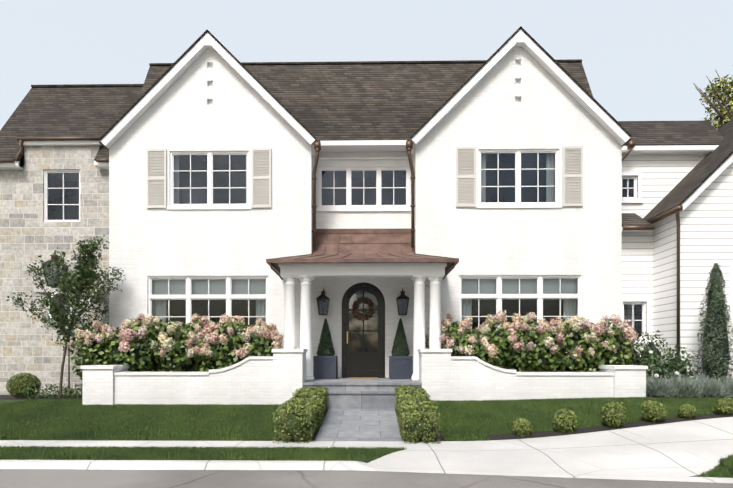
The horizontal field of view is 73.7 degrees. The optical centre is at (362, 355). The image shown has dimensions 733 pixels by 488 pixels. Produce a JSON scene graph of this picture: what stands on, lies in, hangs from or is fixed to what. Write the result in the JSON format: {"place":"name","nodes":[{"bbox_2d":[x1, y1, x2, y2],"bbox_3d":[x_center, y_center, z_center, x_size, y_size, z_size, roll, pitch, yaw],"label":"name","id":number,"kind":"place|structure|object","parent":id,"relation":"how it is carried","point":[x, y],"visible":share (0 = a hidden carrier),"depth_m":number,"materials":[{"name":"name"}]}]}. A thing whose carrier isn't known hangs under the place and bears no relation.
{"place":"outdoors","nodes":[
{"label":"outdoors","id":0,"kind":"place"},
{"bbox_2d":[67,310,638,379],"bbox_3d":[-0.274,-0.236,12.778,14.732,1.841,2.055,0,0,1],"label":"hydrangea","id":1,"kind":"object","parent":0,"point":[108,356],"depth_m":12.18,"materials":[{"name":"plant"}]},
{"bbox_2d":[314,409,402,440],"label":"path","id":2,"kind":"structure","parent":0,"point":[359,425],"depth_m":9.20,"materials":[{"name":"grey stone"}]},
{"bbox_2d":[281,275,443,380],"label":"porch columns","id":3,"kind":"structure","parent":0,"point":[306,317],"depth_m":12.22,"materials":[{"name":"white wood"}]},
{"bbox_2d":[278,263,446,284],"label":"porch beam","id":4,"kind":"structure","parent":3,"relation":"on","point":[341,270],"depth_m":12.16,"materials":[{"name":"white wood"}]},
{"bbox_2d":[266,229,458,273],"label":"porch roof","id":5,"kind":"structure","parent":3,"relation":"on","point":[363,245],"depth_m":14.07,"materials":[{"name":"brown metal"}]},
{"bbox_2d":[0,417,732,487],"bbox_3d":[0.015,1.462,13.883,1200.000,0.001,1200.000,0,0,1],"label":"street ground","id":6,"kind":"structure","parent":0,"point":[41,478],"depth_m":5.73,"materials":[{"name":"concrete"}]},
{"bbox_2d":[0,146,108,394],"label":"stone wall","id":7,"kind":"structure","parent":6,"relation":"on","point":[28,235],"depth_m":14.43,"materials":[{"name":"beige stone"}]},
{"bbox_2d":[48,290,71,321],"bbox_3d":[-8.908,-1.423,14.393,0.714,1.008,0.050,0,0,1],"label":"oval window trim","id":8,"kind":"structure","parent":7,"relation":"attached to","point":[56,292],"depth_m":14.37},
{"bbox_2d":[50,293,69,318],"bbox_3d":[-8.909,-1.423,14.366,0.604,0.852,0.010,0,0,1],"label":"oval window glass","id":9,"kind":"object","parent":8,"relation":"in","point":[61,304],"visible":0.29,"depth_m":14.36,"materials":[{"name":"black glass"}]},
{"bbox_2d":[109,50,314,348],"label":"gable","id":10,"kind":"structure","parent":6,"relation":"on","point":[210,100],"depth_m":13.95,"materials":[{"name":"white paint"}]},
{"bbox_2d":[0,137,682,355],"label":"gutters and downspouts","id":11,"kind":"object","parent":10,"relation":"attached to","point":[630,143],"visible":0.85,"depth_m":13.86,"materials":[{"name":"brown metal"}]},
{"bbox_2d":[0,150,713,180],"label":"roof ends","id":12,"kind":"object","parent":10,"relation":"on","point":[632,152],"visible":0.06,"depth_m":14.62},
{"bbox_2d":[315,152,411,228],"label":"wall","id":13,"kind":"structure","parent":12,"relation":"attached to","point":[370,220],"depth_m":14.88,"materials":[{"name":"white paint"}]},
{"bbox_2d":[0,26,732,226],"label":"roofs","id":14,"kind":"structure","parent":12,"relation":"on","point":[101,111],"depth_m":14.93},
{"bbox_2d":[139,59,592,104],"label":"roof","id":15,"kind":"structure","parent":14,"relation":"on","point":[371,82],"depth_m":15.83,"materials":[{"name":"brown"}]},
{"bbox_2d":[0,29,732,231],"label":"roof trim","id":16,"kind":"structure","parent":14,"relation":"attached to","point":[519,38],"depth_m":13.74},
{"bbox_2d":[44,149,732,367],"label":"window frames","id":17,"kind":"structure","parent":10,"relation":"attached to","point":[498,296],"depth_m":14.00,"materials":[{"name":"white wood"}]},
{"bbox_2d":[43,265,408,313],"bbox_3d":[-3.907,-1.876,13.856,10.381,1.455,0.459,0,0,3],"label":"lantern glass","id":18,"kind":"object","parent":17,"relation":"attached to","point":[402,304],"visible":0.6,"depth_m":13.54,"materials":[{"name":"clear glass"}]},
{"bbox_2d":[48,153,641,330],"bbox_3d":[0.935,-2.835,14.019,20.665,5.925,1.900,0,0,1],"label":"window glass","id":19,"kind":"object","parent":17,"relation":"in","point":[354,203],"depth_m":14.04,"materials":[{"name":"glass"}]},
{"bbox_2d":[152,153,576,332],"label":"curtains","id":20,"kind":"object","parent":17,"relation":"attached to","point":[257,289],"depth_m":14.11,"materials":[{"name":"white fabric"}]},
{"bbox_2d":[147,146,582,207],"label":"shutters","id":21,"kind":"object","parent":17,"relation":"attached to","point":[572,176],"visible":0.98,"depth_m":13.82,"materials":[{"name":"grey wood"}]},
{"bbox_2d":[622,224,653,387],"bbox_3d":[7.873,-0.948,15.616,1.097,5.750,3.100,0,0,1],"label":"siding","id":22,"kind":"object","parent":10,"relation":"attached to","point":[637,264],"visible":0.11,"depth_m":14.06,"materials":[{"name":"white wood"}]},
{"bbox_2d":[653,162,732,378],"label":"siding wall","id":23,"kind":"structure","parent":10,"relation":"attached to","point":[706,229],"depth_m":12.85,"materials":[{"name":"white wood"}]},
{"bbox_2d":[311,277,413,377],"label":"wall","id":24,"kind":"structure","parent":6,"relation":"on","point":[389,288],"depth_m":13.89,"materials":[{"name":"white paint"}]},
{"bbox_2d":[41,250,409,314],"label":"wall lanterns","id":25,"kind":"object","parent":24,"relation":"attached to","point":[324,296],"visible":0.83,"depth_m":13.60,"materials":[{"name":"brown metal"}]},
{"bbox_2d":[48,153,641,377],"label":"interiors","id":26,"kind":"object","parent":24,"relation":"on","point":[509,305],"depth_m":14.88,"materials":[{"name":"grey"}]},
{"bbox_2d":[342,282,384,377],"bbox_3d":[0.017,-0.735,14.018,1.250,2.725,0.150,0,0,1],"label":"front door","id":27,"kind":"structure","parent":24,"relation":"attached to","point":[363,364],"depth_m":14.01,"materials":[{"name":"black wood"}]},
{"bbox_2d":[349,290,377,351],"bbox_3d":[0.018,-0.993,14.043,0.840,1.800,0.001,0,0,1],"label":"door glass","id":28,"kind":"object","parent":27,"relation":"on","point":[375,338],"depth_m":14.04,"materials":[{"name":"clear glass"}]},
{"bbox_2d":[352,296,374,320],"bbox_3d":[0.012,-1.354,13.956,0.705,0.721,0.147,0,0,1],"label":"wreath","id":29,"kind":"object","parent":27,"relation":"attached to","point":[357,314],"visible":1,"depth_m":13.94,"materials":[{"name":"brown plant"}]},
{"bbox_2d":[0,417,732,482],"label":"sidewalk","id":30,"kind":"structure","parent":6,"relation":"on","point":[683,451],"depth_m":6.66,"materials":[{"name":"grey concrete"}]},
{"bbox_2d":[412,47,621,371],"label":"gable","id":31,"kind":"structure","parent":6,"relation":"on","point":[518,98],"depth_m":13.82,"materials":[{"name":"white paint"}]},
{"bbox_2d":[622,155,705,329],"bbox_3d":[8.989,-2.173,15.950,3.316,8.000,2.600,0,0,1],"label":"siding","id":32,"kind":"object","parent":6,"relation":"on","point":[663,176],"visible":0.14,"depth_m":14.65,"materials":[{"name":"white wood"}]},
{"bbox_2d":[693,70,732,127],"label":"tree branches","id":33,"kind":"object","parent":6,"relation":"on","point":[716,110],"visible":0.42,"depth_m":36.83,"materials":[{"name":"brown plant"}]},
{"bbox_2d":[699,74,732,128],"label":"tree leaves","id":34,"kind":"object","parent":33,"relation":"on","point":[724,97],"visible":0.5,"depth_m":37.28,"materials":[{"name":"green plant"}]},
{"bbox_2d":[0,394,732,440],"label":"mulch ground","id":35,"kind":"structure","parent":0,"point":[549,433],"depth_m":8.39,"materials":[{"name":"brown soil"}]},
{"bbox_2d":[6,235,125,398],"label":"tree leaves","id":36,"kind":"object","parent":35,"relation":"on","point":[86,266],"visible":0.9,"depth_m":13.02,"materials":[{"name":"green plant"}]},
{"bbox_2d":[19,241,115,398],"bbox_3d":[-8.020,-0.963,13.342,2.166,4.284,2.072,0,0,36],"label":"tree trunk","id":37,"kind":"object","parent":35,"relation":"on","point":[62,370],"visible":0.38,"depth_m":13.14,"materials":[{"name":"brown plant"}]},
{"bbox_2d":[302,378,421,408],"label":"porch steps","id":38,"kind":"structure","parent":35,"relation":"on","point":[347,393],"depth_m":10.94,"materials":[{"name":"grey stone"}]},
{"bbox_2d":[348,377,377,378],"bbox_3d":[0.010,0.618,13.523,0.800,0.018,0.520,0,0,1],"label":"doormat","id":39,"kind":"object","parent":38,"relation":"on","point":[363,378],"visible":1,"depth_m":13.27,"materials":[{"name":"beige fabric"}]},
{"bbox_2d":[313,356,412,378],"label":"planters","id":40,"kind":"object","parent":38,"relation":"on","point":[326,367],"visible":0.92,"depth_m":13.04,"materials":[{"name":"grey"}]},
{"bbox_2d":[316,318,409,355],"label":"topiary trees","id":41,"kind":"object","parent":40,"relation":"on","point":[397,337],"depth_m":13.21,"materials":[{"name":"green plant"}]},
{"bbox_2d":[80,349,647,405],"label":"garden walls","id":42,"kind":"structure","parent":35,"relation":"on","point":[278,377],"depth_m":11.35,"materials":[{"name":"white brick"}]},
{"bbox_2d":[6,373,732,443],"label":"boxwood","id":43,"kind":"object","parent":35,"relation":"on","point":[312,405],"depth_m":8.33,"materials":[{"name":"green plant"}]},
{"bbox_2d":[604,328,700,394],"bbox_3d":[7.393,0.135,12.735,1.885,1.802,2.187,0,0,-15],"label":"shrub","id":44,"kind":"object","parent":35,"relation":"on","point":[663,364],"depth_m":12.19,"materials":[{"name":"green plant"}]},
{"bbox_2d":[644,370,732,397],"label":"lavender","id":45,"kind":"object","parent":35,"relation":"on","point":[697,386],"visible":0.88,"depth_m":11.21,"materials":[{"name":"green plant"}]},
{"bbox_2d":[692,263,732,386],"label":"conical evergreen tree","id":46,"kind":"object","parent":35,"relation":"on","point":[719,277],"depth_m":11.85,"materials":[{"name":"green plant"}]},
{"bbox_2d":[0,396,732,477],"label":"lawn ground","id":47,"kind":"structure","parent":0,"point":[363,455],"depth_m":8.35,"materials":[{"name":"green plant"}]},
{"bbox_2d":[0,0,732,129],"label":"sky","id":48,"kind":"structure","parent":0,"point":[642,60],"materials":[{"name":"blue"}]}
]}

